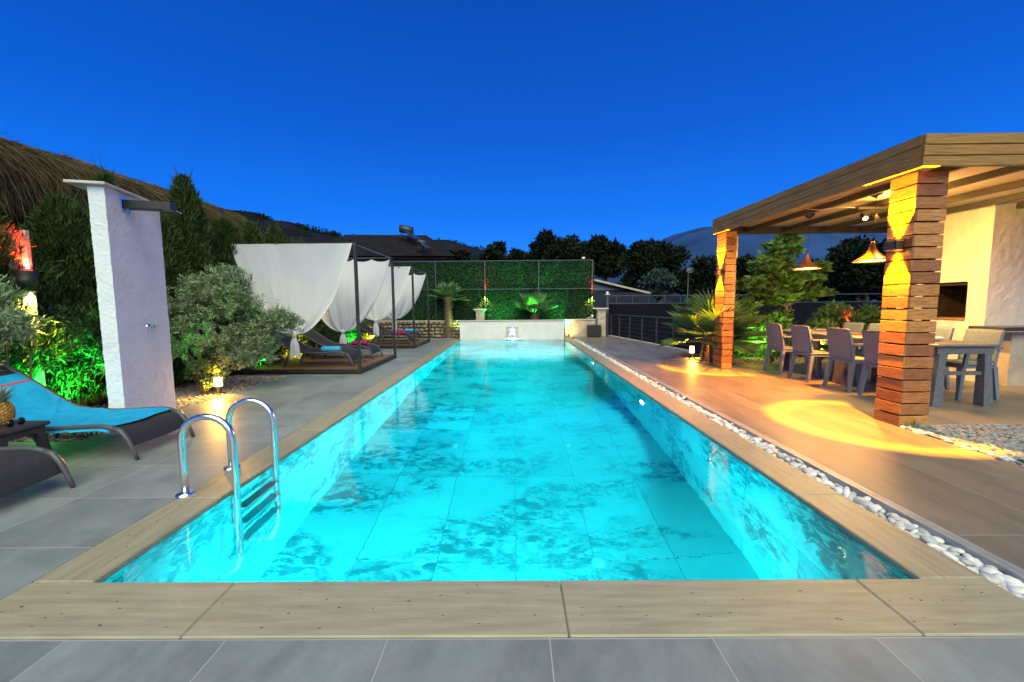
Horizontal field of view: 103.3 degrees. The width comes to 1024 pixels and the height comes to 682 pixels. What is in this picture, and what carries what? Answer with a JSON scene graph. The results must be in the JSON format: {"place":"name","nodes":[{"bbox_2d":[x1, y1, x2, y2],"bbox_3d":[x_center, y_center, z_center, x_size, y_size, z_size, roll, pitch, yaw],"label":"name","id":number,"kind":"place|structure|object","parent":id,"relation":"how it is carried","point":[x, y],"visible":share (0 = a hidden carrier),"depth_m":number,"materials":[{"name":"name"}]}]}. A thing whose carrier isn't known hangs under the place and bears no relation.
{"place":"outdoors","nodes":[
{"label":"outdoors","id":0,"kind":"place"},
{"bbox_2d":[0,338,454,599],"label":"paving","id":1,"kind":"structure","parent":0,"point":[48,525],"depth_m":3.04,"materials":[{"name":"tile"}]},
{"bbox_2d":[0,421,51,449],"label":"side table","id":2,"kind":"object","parent":1,"relation":"on","point":[36,430],"visible":0.69,"depth_m":2.99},
{"bbox_2d":[0,386,20,425],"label":"pineapple","id":3,"kind":"object","parent":2,"relation":"on","point":[7,410],"visible":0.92,"depth_m":2.99,"materials":[{"name":"brown food"}]},
{"bbox_2d":[4,417,24,426],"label":"sunglasses","id":4,"kind":"object","parent":2,"relation":"on","point":[19,421],"visible":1,"depth_m":2.96,"materials":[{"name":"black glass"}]},
{"bbox_2d":[0,446,75,496],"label":"sun lounger","id":5,"kind":"object","parent":1,"relation":"on","point":[22,467],"visible":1,"depth_m":2.60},
{"bbox_2d":[0,361,194,459],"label":"sun lounger","id":6,"kind":"object","parent":1,"relation":"on","point":[151,427],"visible":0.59,"depth_m":3.47,"materials":[{"name":"fabric"}]},
{"bbox_2d":[0,373,169,432],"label":"blue towel","id":7,"kind":"object","parent":6,"relation":"on","point":[35,402],"visible":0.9,"depth_m":3.54,"materials":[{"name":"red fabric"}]},
{"bbox_2d":[63,179,181,434],"bbox_3d":[-3.721,-0.311,4.227,0.695,2.329,1.011,-2,5,-15],"label":"outdoor shower","id":8,"kind":"object","parent":1,"relation":"on","point":[126,232],"visible":0.93,"depth_m":3.97,"materials":[{"name":"paint"}]},
{"bbox_2d":[275,334,311,359],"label":"shrub","id":9,"kind":"object","parent":1,"relation":"on","point":[298,338],"visible":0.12,"depth_m":8.83,"materials":[{"name":"green plant"}]},
{"bbox_2d":[230,242,396,374],"bbox_3d":[-3.760,-0.644,8.162,2.175,2.290,2.190,0,5,0],"label":"canopy bed","id":10,"kind":"object","parent":1,"relation":"on","point":[329,364],"visible":0.81,"depth_m":7.52,"materials":[{"name":"metal"}]},
{"bbox_2d":[231,243,351,358],"bbox_3d":[-3.791,-0.677,7.077,2.115,2.001,0.145,0,5,0],"label":"canopy curtain","id":11,"kind":"object","parent":10,"relation":"hanging from","point":[303,281],"visible":0.77,"depth_m":7.07,"materials":[{"name":"white fabric"}]},
{"bbox_2d":[270,330,365,366],"bbox_3d":[-3.796,0.080,7.675,1.824,0.763,0.602,0,5,0],"label":"sun lounger","id":12,"kind":"object","parent":10,"relation":"on","point":[351,354],"visible":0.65,"depth_m":7.67,"materials":[{"name":"plastic"}]},
{"bbox_2d":[321,346,341,351],"bbox_3d":[-3.330,0.146,7.478,0.350,0.106,0.106,0,5,0],"label":"rolled towel","id":13,"kind":"object","parent":12,"relation":"on","point":[330,348],"visible":0.95,"depth_m":7.44,"materials":[{"name":"blue fabric"}]},
{"bbox_2d":[302,329,382,359],"bbox_3d":[-3.771,-0.009,8.671,1.824,0.763,0.602,0,5,0],"label":"sun lounger","id":14,"kind":"object","parent":10,"relation":"on","point":[314,336],"visible":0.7,"depth_m":8.71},
{"bbox_2d":[321,259,389,343],"bbox_3d":[-3.771,-0.819,9.160,2.095,2.029,0.144,0,5,0],"label":"canopy curtain","id":15,"kind":"object","parent":10,"relation":"hanging from","point":[339,315],"visible":0.7,"depth_m":9.10,"materials":[{"name":"white fabric"}]},
{"bbox_2d":[304,321,339,346],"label":"shrub","id":16,"kind":"object","parent":1,"relation":"on","point":[321,332],"visible":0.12,"depth_m":10.37,"materials":[{"name":"green plant"}]},
{"bbox_2d":[340,266,429,347],"bbox_3d":[-3.773,-1.007,12.291,2.110,2.280,2.020,0,5,0],"label":"canopy bed","id":17,"kind":"object","parent":1,"relation":"on","point":[414,343],"visible":0.54,"depth_m":11.91,"materials":[{"name":"metal"}]},
{"bbox_2d":[360,322,412,344],"bbox_3d":[-3.797,-0.287,11.789,1.824,0.763,0.602,0,5,0],"label":"sun lounger","id":18,"kind":"object","parent":17,"relation":"on","point":[369,330],"visible":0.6,"depth_m":11.80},
{"bbox_2d":[366,266,410,335],"bbox_3d":[-3.794,-1.097,11.284,2.030,1.911,0.141,0,5,0],"label":"canopy curtain","id":19,"kind":"object","parent":17,"relation":"hanging from","point":[381,309],"visible":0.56,"depth_m":11.29,"materials":[{"name":"white fabric"}]},
{"bbox_2d":[364,318,422,341],"bbox_3d":[-3.792,-0.380,12.834,1.824,0.763,0.602,0,5,0],"label":"sun lounger","id":20,"kind":"object","parent":17,"relation":"on","point":[385,330],"visible":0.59,"depth_m":12.86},
{"bbox_2d":[387,274,425,330],"bbox_3d":[-3.785,-1.244,13.197,2.030,1.879,0.144,0,5,0],"label":"canopy curtain","id":21,"kind":"object","parent":17,"relation":"hanging from","point":[403,306],"visible":0.39,"depth_m":13.15,"materials":[{"name":"white fabric"}]},
{"bbox_2d":[312,235,460,328],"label":"tiled house","id":22,"kind":"structure","parent":0,"point":[394,247],"depth_m":21.66,"materials":[{"name":"tile"}]},
{"bbox_2d":[399,225,420,241],"bbox_3d":[-5.545,-5.949,22.321,1.660,1.032,0.763,4,7,39],"label":"solar water heater","id":23,"kind":"object","parent":22,"relation":"on","point":[408,230],"visible":0.93,"depth_m":22.36,"materials":[{"name":"grey"}]},
{"bbox_2d":[226,209,692,303],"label":"hill","id":24,"kind":"structure","parent":0,"point":[290,230],"depth_m":72.11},
{"bbox_2d":[238,209,508,256],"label":"hill scrub","id":25,"kind":"object","parent":24,"relation":"on","point":[333,233],"depth_m":82.64,"materials":[{"name":"plant"}]},
{"bbox_2d":[100,339,912,582],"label":"pool water","id":26,"kind":"structure","parent":0,"point":[559,460],"depth_m":2.53,"materials":[{"name":"liquid"}]},
{"bbox_2d":[0,636,1023,681],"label":"front paving","id":27,"kind":"structure","parent":0,"point":[838,659],"depth_m":1.38,"materials":[{"name":"tile"}]},
{"bbox_2d":[0,0,1023,254],"label":"sky","id":28,"kind":"structure","parent":0,"point":[470,122],"materials":[{"name":"blue"}]},
{"bbox_2d":[17,336,1023,462],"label":"terrace ground","id":29,"kind":"structure","parent":0,"point":[688,355],"depth_m":9.29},
{"bbox_2d":[0,201,92,393],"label":"cypress","id":30,"kind":"object","parent":29,"relation":"on","point":[5,241],"visible":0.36,"depth_m":4.04,"materials":[{"name":"green plant"}]},
{"bbox_2d":[0,179,107,405],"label":"cypress","id":31,"kind":"object","parent":29,"relation":"on","point":[59,215],"visible":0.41,"depth_m":4.53,"materials":[{"name":"green plant"}]},
{"bbox_2d":[79,156,116,383],"bbox_3d":[-5.221,-0.786,5.320,0.746,3.162,0.736,0,5,0],"label":"cypress","id":32,"kind":"object","parent":29,"relation":"on","point":[104,177],"visible":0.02,"depth_m":5.16,"materials":[{"name":"green plant"}]},
{"bbox_2d":[0,132,251,332],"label":"thatched shelter","id":33,"kind":"object","parent":29,"relation":"on","point":[26,172],"visible":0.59,"depth_m":5.05,"materials":[{"name":"plant"}]},
{"bbox_2d":[164,164,227,381],"bbox_3d":[-5.065,-1.012,6.391,1.080,3.418,1.061,2,6,25],"label":"cypress","id":34,"kind":"object","parent":29,"relation":"on","point":[185,199],"visible":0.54,"depth_m":6.24,"materials":[{"name":"green plant"}]},
{"bbox_2d":[57,327,362,405],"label":"stone wall","id":35,"kind":"structure","parent":29,"relation":"on","point":[100,382],"depth_m":5.32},
{"bbox_2d":[194,208,268,374],"bbox_3d":[-5.032,-0.834,7.168,1.528,2.925,1.594,0,5,0],"label":"cypress","id":36,"kind":"object","parent":29,"relation":"on","point":[227,233],"visible":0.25,"depth_m":6.95,"materials":[{"name":"green plant"}]},
{"bbox_2d":[226,213,282,365],"bbox_3d":[-5.096,-0.962,7.958,1.371,3.041,1.391,0,5,0],"label":"cypress","id":37,"kind":"object","parent":29,"relation":"on","point":[250,230],"visible":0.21,"depth_m":7.77,"materials":[{"name":"green plant"}]},
{"bbox_2d":[261,221,308,360],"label":"cypress","id":38,"kind":"object","parent":29,"relation":"on","point":[274,234],"visible":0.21,"depth_m":8.56,"materials":[{"name":"green plant"}]},
{"bbox_2d":[288,235,334,347],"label":"cypress","id":39,"kind":"object","parent":29,"relation":"on","point":[318,326],"visible":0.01,"depth_m":9.88,"materials":[{"name":"green plant"}]},
{"bbox_2d":[331,327,362,343],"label":"shrub","id":40,"kind":"object","parent":29,"relation":"on","point":[354,338],"visible":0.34,"depth_m":11.96,"materials":[{"name":"green plant"}]},
{"bbox_2d":[372,320,459,338],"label":"stone wall","id":41,"kind":"structure","parent":29,"relation":"on","point":[437,328],"depth_m":15.05,"materials":[{"name":"stone"}]},
{"bbox_2d":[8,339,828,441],"bbox_3d":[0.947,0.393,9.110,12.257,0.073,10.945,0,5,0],"label":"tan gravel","id":42,"kind":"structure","parent":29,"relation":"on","point":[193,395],"depth_m":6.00,"materials":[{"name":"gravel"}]},
{"bbox_2d":[0,274,47,377],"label":"olive shrub","id":43,"kind":"object","parent":42,"relation":"on","point":[8,331],"visible":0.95,"depth_m":3.70,"materials":[{"name":"green plant"}]},
{"bbox_2d":[5,230,45,385],"bbox_3d":[-4.840,-0.098,4.049,0.271,1.990,0.148,0,5,0],"label":"garden lamp","id":44,"kind":"object","parent":42,"relation":"on","point":[28,279],"visible":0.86,"depth_m":4.01,"materials":[{"name":"black"}]},
{"bbox_2d":[0,280,73,377],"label":"oleander","id":45,"kind":"object","parent":42,"relation":"on","point":[22,357],"visible":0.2,"depth_m":4.09,"materials":[{"name":"green plant"}]},
{"bbox_2d":[37,299,102,401],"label":"young tree","id":46,"kind":"object","parent":42,"relation":"on","point":[72,335],"visible":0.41,"depth_m":4.36,"materials":[{"name":"green plant"}]},
{"bbox_2d":[45,291,104,405],"bbox_3d":[-4.951,0.130,4.621,1.064,1.450,0.994,4,7,41],"label":"oleander","id":47,"kind":"object","parent":42,"relation":"on","point":[94,348],"visible":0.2,"depth_m":4.54,"materials":[{"name":"green plant"}]},
{"bbox_2d":[160,212,218,383],"bbox_3d":[-5.095,-0.657,5.921,1.448,2.796,1.433,0,5,0],"label":"cypress","id":48,"kind":"object","parent":42,"relation":"on","point":[173,247],"visible":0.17,"depth_m":5.85,"materials":[{"name":"green plant"}]},
{"bbox_2d":[183,358,230,394],"bbox_3d":[-4.242,0.492,5.584,0.596,0.555,0.422,0,5,0],"label":"shrub","id":49,"kind":"object","parent":42,"relation":"on","point":[206,373],"visible":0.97,"depth_m":5.55,"materials":[{"name":"green plant"}]},
{"bbox_2d":[212,376,225,394],"bbox_3d":[-4.066,0.610,5.615,0.110,0.250,0.110,0,5,0],"label":"bollard lamp","id":50,"kind":"object","parent":42,"relation":"on","point":[218,383],"visible":0.95,"depth_m":5.59,"materials":[{"name":"beige"}]},
{"bbox_2d":[166,262,306,392],"bbox_3d":[-4.085,-0.191,5.853,2.051,1.893,0.930,-3,6,-25],"label":"olive tree","id":51,"kind":"object","parent":42,"relation":"on","point":[220,286],"visible":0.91,"depth_m":5.74,"materials":[{"name":"green plant"}]},
{"bbox_2d":[657,288,769,362],"bbox_3d":[4.116,-0.367,8.330,2.343,1.626,2.403,0,5,0],"label":"fan palm","id":52,"kind":"object","parent":42,"relation":"on","point":[697,315],"visible":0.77,"depth_m":8.00,"materials":[{"name":"green plant"}]},
{"bbox_2d":[736,234,837,316],"bbox_3d":[5.888,-1.056,8.891,2.293,2.903,0.965,0,5,0],"label":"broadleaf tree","id":53,"kind":"object","parent":42,"relation":"on","point":[781,282],"visible":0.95,"depth_m":8.69,"materials":[{"name":"green plant"}]},
{"bbox_2d":[425,281,469,337],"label":"fan palm","id":54,"kind":"object","parent":29,"relation":"on","point":[452,289],"visible":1,"depth_m":14.87,"materials":[{"name":"green plant"}]},
{"bbox_2d":[473,309,486,319],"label":"stone column","id":55,"kind":"structure","parent":29,"relation":"on","point":[480,314],"depth_m":15.15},
{"bbox_2d":[393,260,594,320],"bbox_3d":[-0.708,-1.617,15.463,7.756,2.884,0.195,0,5,0],"label":"hedge fence","id":56,"kind":"object","parent":29,"relation":"on","point":[567,286],"visible":0.66,"depth_m":15.44,"materials":[{"name":"green"}]},
{"bbox_2d":[564,319,595,336],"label":"stone wall","id":57,"kind":"structure","parent":29,"relation":"on","point":[575,327],"depth_m":15.05,"materials":[{"name":"stone"}]},
{"bbox_2d":[587,325,601,336],"bbox_3d":[3.005,-0.367,14.838,0.460,0.446,0.390,0,5,0],"label":"planter box","id":58,"kind":"object","parent":29,"relation":"on","point":[593,330],"visible":0.98,"depth_m":14.64,"materials":[{"name":"black"}]},
{"bbox_2d":[593,308,608,335],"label":"stone column","id":59,"kind":"structure","parent":29,"relation":"on","point":[601,316],"depth_m":15.03,"materials":[{"name":"stone"}]},
{"bbox_2d":[607,335,689,352],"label":"white kerb","id":60,"kind":"structure","parent":29,"relation":"on","point":[669,347],"depth_m":11.92,"materials":[{"name":"concrete"}]},
{"bbox_2d":[608,314,690,346],"bbox_3d":[4.031,-0.393,12.697,0.044,0.802,5.458,-1,5,-8],"label":"cable railing","id":61,"kind":"object","parent":60,"relation":"on","point":[642,329],"visible":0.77,"depth_m":12.58,"materials":[{"name":"grey metal"}]},
{"bbox_2d":[733,295,774,357],"bbox_3d":[5.021,-0.276,8.883,1.389,1.541,1.264,2,6,27],"label":"laurel bush","id":62,"kind":"object","parent":29,"relation":"on","point":[749,302],"visible":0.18,"depth_m":8.63,"materials":[{"name":"green plant"}]},
{"bbox_2d":[752,306,797,357],"bbox_3d":[5.797,-0.176,8.999,1.195,1.259,1.003,0,5,0],"label":"laurel bush","id":63,"kind":"object","parent":29,"relation":"on","point":[783,319],"visible":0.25,"depth_m":8.81,"materials":[{"name":"green plant"}]},
{"bbox_2d":[576,338,1023,582],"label":"channel edging","id":64,"kind":"object","parent":29,"relation":"on","point":[986,557],"visible":0.44,"depth_m":2.49,"materials":[{"name":"stone"}]},
{"bbox_2d":[801,316,841,357],"bbox_3d":[6.610,-0.015,8.760,1.062,1.042,0.986,-5,7,-39],"label":"laurel bush","id":65,"kind":"object","parent":29,"relation":"on","point":[823,324],"visible":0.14,"depth_m":8.57,"materials":[{"name":"green plant"}]},
{"bbox_2d":[805,299,869,346],"bbox_3d":[7.524,-0.300,9.313,1.212,1.349,1.177,0,5,0],"label":"laurel bush","id":66,"kind":"object","parent":29,"relation":"on","point":[840,313],"visible":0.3,"depth_m":9.10,"materials":[{"name":"green plant"}]},
{"bbox_2d":[857,302,895,329],"bbox_3d":[8.479,-0.277,9.231,1.584,1.282,1.176,0,5,0],"label":"laurel bush","id":67,"kind":"object","parent":29,"relation":"on","point":[873,312],"visible":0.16,"depth_m":9.15,"materials":[{"name":"green plant"}]},
{"bbox_2d":[900,425,1023,467],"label":"edging pebbles","id":68,"kind":"object","parent":29,"relation":"on","point":[975,448],"visible":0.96,"depth_m":3.32,"materials":[{"name":"stone"}]},
{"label":"drain channel","id":69,"kind":"structure","parent":29,"relation":"in","visible":0},
{"bbox_2d":[574,339,1023,599],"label":"white pebbles","id":70,"kind":"object","parent":69,"relation":"on","point":[1008,583],"visible":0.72,"depth_m":2.37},
{"bbox_2d":[455,337,1023,569],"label":"paving","id":71,"kind":"structure","parent":0,"point":[975,497],"depth_m":3.72,"materials":[{"name":"tile"}]},
{"bbox_2d":[459,320,563,340],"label":"fountain wall","id":72,"kind":"structure","parent":71,"relation":"on","point":[511,330],"depth_m":14.19,"materials":[{"name":"paint"}]},
{"bbox_2d":[515,289,558,319],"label":"fan palm","id":73,"kind":"object","parent":71,"relation":"on","point":[534,301],"visible":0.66,"depth_m":14.57,"materials":[{"name":"green plant"}]},
{"bbox_2d":[763,323,807,374],"bbox_3d":[4.684,0.124,6.937,0.550,0.853,0.495,0,5,0],"label":"dining chair","id":74,"kind":"object","parent":71,"relation":"on","point":[776,336],"visible":0.9,"depth_m":6.85,"materials":[{"name":"wicker"}]},
{"bbox_2d":[788,325,834,381],"bbox_3d":[4.686,0.180,6.300,0.550,0.853,0.495,0,5,0],"label":"dining chair","id":75,"kind":"object","parent":71,"relation":"on","point":[802,339],"visible":0.91,"depth_m":6.24,"materials":[{"name":"plastic"}]},
{"bbox_2d":[821,322,864,372],"bbox_3d":[5.746,0.098,7.131,0.550,0.853,0.495,0,5,0],"label":"dining chair","id":76,"kind":"object","parent":71,"relation":"on","point":[856,327],"visible":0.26,"depth_m":7.07,"materials":[{"name":"plastic"}]},
{"bbox_2d":[823,327,879,392],"bbox_3d":[4.703,0.244,5.583,0.550,0.853,0.495,0,5,0],"label":"dining chair","id":77,"kind":"object","parent":71,"relation":"on","point":[842,347],"visible":0.89,"depth_m":5.53,"materials":[{"name":"plastic"}]},
{"bbox_2d":[712,133,1023,426],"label":"pergola","id":78,"kind":"object","parent":71,"relation":"on","point":[925,183],"visible":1,"depth_m":3.99,"materials":[{"name":"brown wood"}]},
{"bbox_2d":[792,213,820,269],"bbox_3d":[4.722,-1.590,6.463,0.390,0.874,0.390,0,5,0],"label":"pendant lamp","id":79,"kind":"object","parent":78,"relation":"hanging from","point":[807,263],"visible":0.98,"depth_m":6.44,"materials":[{"name":"orange metal"}]},
{"bbox_2d":[806,206,893,220],"bbox_3d":[4.653,-1.734,5.489,1.079,0.245,0.246,1,5,16],"label":"track light","id":80,"kind":"object","parent":78,"relation":"attached to","point":[863,215],"visible":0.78,"depth_m":5.43,"materials":[{"name":"black"}]},
{"bbox_2d":[852,192,885,262],"bbox_3d":[4.576,-1.445,5.121,0.390,0.867,0.390,0,5,0],"label":"pendant lamp","id":81,"kind":"object","parent":78,"relation":"hanging from","point":[872,254],"visible":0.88,"depth_m":5.11,"materials":[{"name":"brown metal"}]},
{"bbox_2d":[883,239,904,252],"bbox_3d":[3.672,-0.914,3.902,0.083,0.110,0.130,0,5,0],"label":"wall lamp","id":82,"kind":"object","parent":78,"relation":"attached to","point":[895,246],"visible":1,"depth_m":3.87,"materials":[{"name":"brown metal"}]},
{"bbox_2d":[858,323,880,371],"bbox_3d":[5.764,0.142,6.633,0.550,0.853,0.495,0,5,0],"label":"dining chair","id":83,"kind":"object","parent":71,"relation":"on","point":[874,326],"visible":0.13,"depth_m":6.64,"materials":[{"name":"plastic"}]},
{"bbox_2d":[782,329,1000,406],"bbox_3d":[5.153,0.271,5.974,0.700,0.723,2.800,0,5,0],"label":"dining table","id":84,"kind":"object","parent":71,"relation":"on","point":[983,388],"visible":0.62,"depth_m":4.63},
{"bbox_2d":[857,330,931,394],"bbox_3d":[4.710,0.296,5.005,0.550,0.853,0.495,0,5,0],"label":"dining chair","id":85,"kind":"object","parent":71,"relation":"on","point":[871,341],"visible":0.48,"depth_m":5.10,"materials":[{"name":"wicker"}]},
{"bbox_2d":[929,326,954,388],"bbox_3d":[5.760,0.222,5.736,0.550,0.853,0.495,0,5,0],"label":"dining chair","id":86,"kind":"object","parent":71,"relation":"on","point":[946,333],"visible":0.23,"depth_m":5.56,"materials":[{"name":"wicker"}]},
{"bbox_2d":[895,202,1023,381],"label":"barbecue fireplace","id":87,"kind":"object","parent":71,"relation":"on","point":[981,283],"visible":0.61,"depth_m":5.96,"materials":[{"name":"paint"}]},
{"bbox_2d":[946,329,1005,399],"bbox_3d":[5.697,0.278,5.119,0.550,0.853,0.495,0,5,0],"label":"dining chair","id":88,"kind":"object","parent":71,"relation":"on","point":[962,362],"visible":0.55,"depth_m":4.95,"materials":[{"name":"plastic"}]},
{"bbox_2d":[968,325,1023,385],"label":"kitchen counter","id":89,"kind":"object","parent":71,"relation":"on","point":[1010,364],"visible":0.72,"depth_m":5.72,"materials":[{"name":"stone"}]},
{"bbox_2d":[595,227,891,301],"bbox_3d":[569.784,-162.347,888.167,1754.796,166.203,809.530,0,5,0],"label":"mountain","id":90,"kind":"structure","parent":0,"point":[699,242],"depth_m":654.80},
{"bbox_2d":[900,423,1023,464],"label":"grey gravel","id":91,"kind":"structure","parent":0,"point":[1003,439],"depth_m":3.60,"materials":[{"name":"gravel"}]},
{"label":"ground","id":92,"kind":"structure","parent":0,"visible":0},
{"bbox_2d":[448,249,470,260],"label":"tree","id":93,"kind":"object","parent":92,"relation":"on","point":[462,255],"visible":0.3,"depth_m":34.88,"materials":[{"name":"green plant"}]},
{"bbox_2d":[477,240,507,261],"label":"tree","id":94,"kind":"object","parent":92,"relation":"on","point":[497,250],"visible":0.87,"depth_m":32.68,"materials":[{"name":"green plant"}]},
{"bbox_2d":[501,247,537,261],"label":"tree","id":95,"kind":"object","parent":92,"relation":"on","point":[517,254],"visible":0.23,"depth_m":29.53,"materials":[{"name":"green plant"}]},
{"bbox_2d":[528,228,596,260],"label":"tree","id":96,"kind":"object","parent":92,"relation":"on","point":[547,245],"visible":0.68,"depth_m":28.35,"materials":[{"name":"green plant"}]},
{"bbox_2d":[588,233,627,281],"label":"tree","id":97,"kind":"object","parent":92,"relation":"on","point":[608,257],"visible":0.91,"depth_m":28.77,"materials":[{"name":"green plant"}]},
{"bbox_2d":[594,279,674,323],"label":"gable house","id":98,"kind":"structure","parent":92,"relation":"on","point":[601,288],"depth_m":25.19,"materials":[{"name":"stone"}]},
{"bbox_2d":[615,237,693,296],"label":"tree","id":99,"kind":"object","parent":92,"relation":"on","point":[646,256],"visible":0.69,"depth_m":25.80,"materials":[{"name":"green plant"}]},
{"bbox_2d":[638,267,678,302],"bbox_3d":[7.969,-1.508,21.902,2.150,4.899,1.941,3,6,36],"label":"bush","id":100,"kind":"object","parent":92,"relation":"on","point":[656,281],"visible":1,"depth_m":21.35,"materials":[{"name":"green plant"}]},
{"bbox_2d":[675,254,738,300],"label":"tree","id":101,"kind":"object","parent":92,"relation":"on","point":[703,276],"visible":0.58,"depth_m":26.62,"materials":[{"name":"green plant"}]},
{"bbox_2d":[604,291,881,353],"bbox_3d":[9.811,-0.248,15.751,12.540,3.420,0.690,0,5,0],"label":"slat fence","id":102,"kind":"object","parent":92,"relation":"on","point":[803,311],"visible":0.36,"depth_m":15.83,"materials":[{"name":"grey metal"}]},
{"bbox_2d":[735,253,766,301],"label":"tree","id":103,"kind":"object","parent":92,"relation":"on","point":[742,265],"visible":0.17,"depth_m":28.99,"materials":[{"name":"green plant"}]},
{"bbox_2d":[795,257,836,302],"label":"tree","id":104,"kind":"object","parent":92,"relation":"on","point":[826,283],"visible":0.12,"depth_m":26.26,"materials":[{"name":"green plant"}]},
{"bbox_2d":[821,234,890,300],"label":"tree","id":105,"kind":"object","parent":92,"relation":"on","point":[849,275],"visible":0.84,"depth_m":19.29,"materials":[{"name":"green plant"}]},
{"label":"pool shell","id":106,"kind":"structure","parent":0,"visible":0},
{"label":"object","id":107,"kind":"structure","parent":106,"relation":"on","visible":0},
{"bbox_2d":[33,339,983,582],"bbox_3d":[0.001,0.504,8.002,4.170,0.034,12.504,0,5,0],"label":"side coping","id":108,"kind":"object","parent":107,"relation":"on","point":[907,553],"visible":0.95,"depth_m":2.46,"materials":[{"name":"wood"}]},
{"bbox_2d":[175,398,278,498],"bbox_3d":[-1.940,1.157,2.838,0.423,1.442,0.540,0,5,0],"label":"pool ladder","id":109,"kind":"object","parent":108,"relation":"attached to","point":[233,465],"visible":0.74,"depth_m":2.58,"materials":[{"name":"silver metal"}]},
{"bbox_2d":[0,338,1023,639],"bbox_3d":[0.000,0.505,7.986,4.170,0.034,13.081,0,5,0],"label":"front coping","id":110,"kind":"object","parent":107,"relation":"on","point":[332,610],"visible":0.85,"depth_m":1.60,"materials":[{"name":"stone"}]},
{"bbox_2d":[11,460,983,628],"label":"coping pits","id":111,"kind":"object","parent":110,"relation":"on","point":[497,612],"visible":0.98,"depth_m":1.62,"materials":[{"name":"brown"}]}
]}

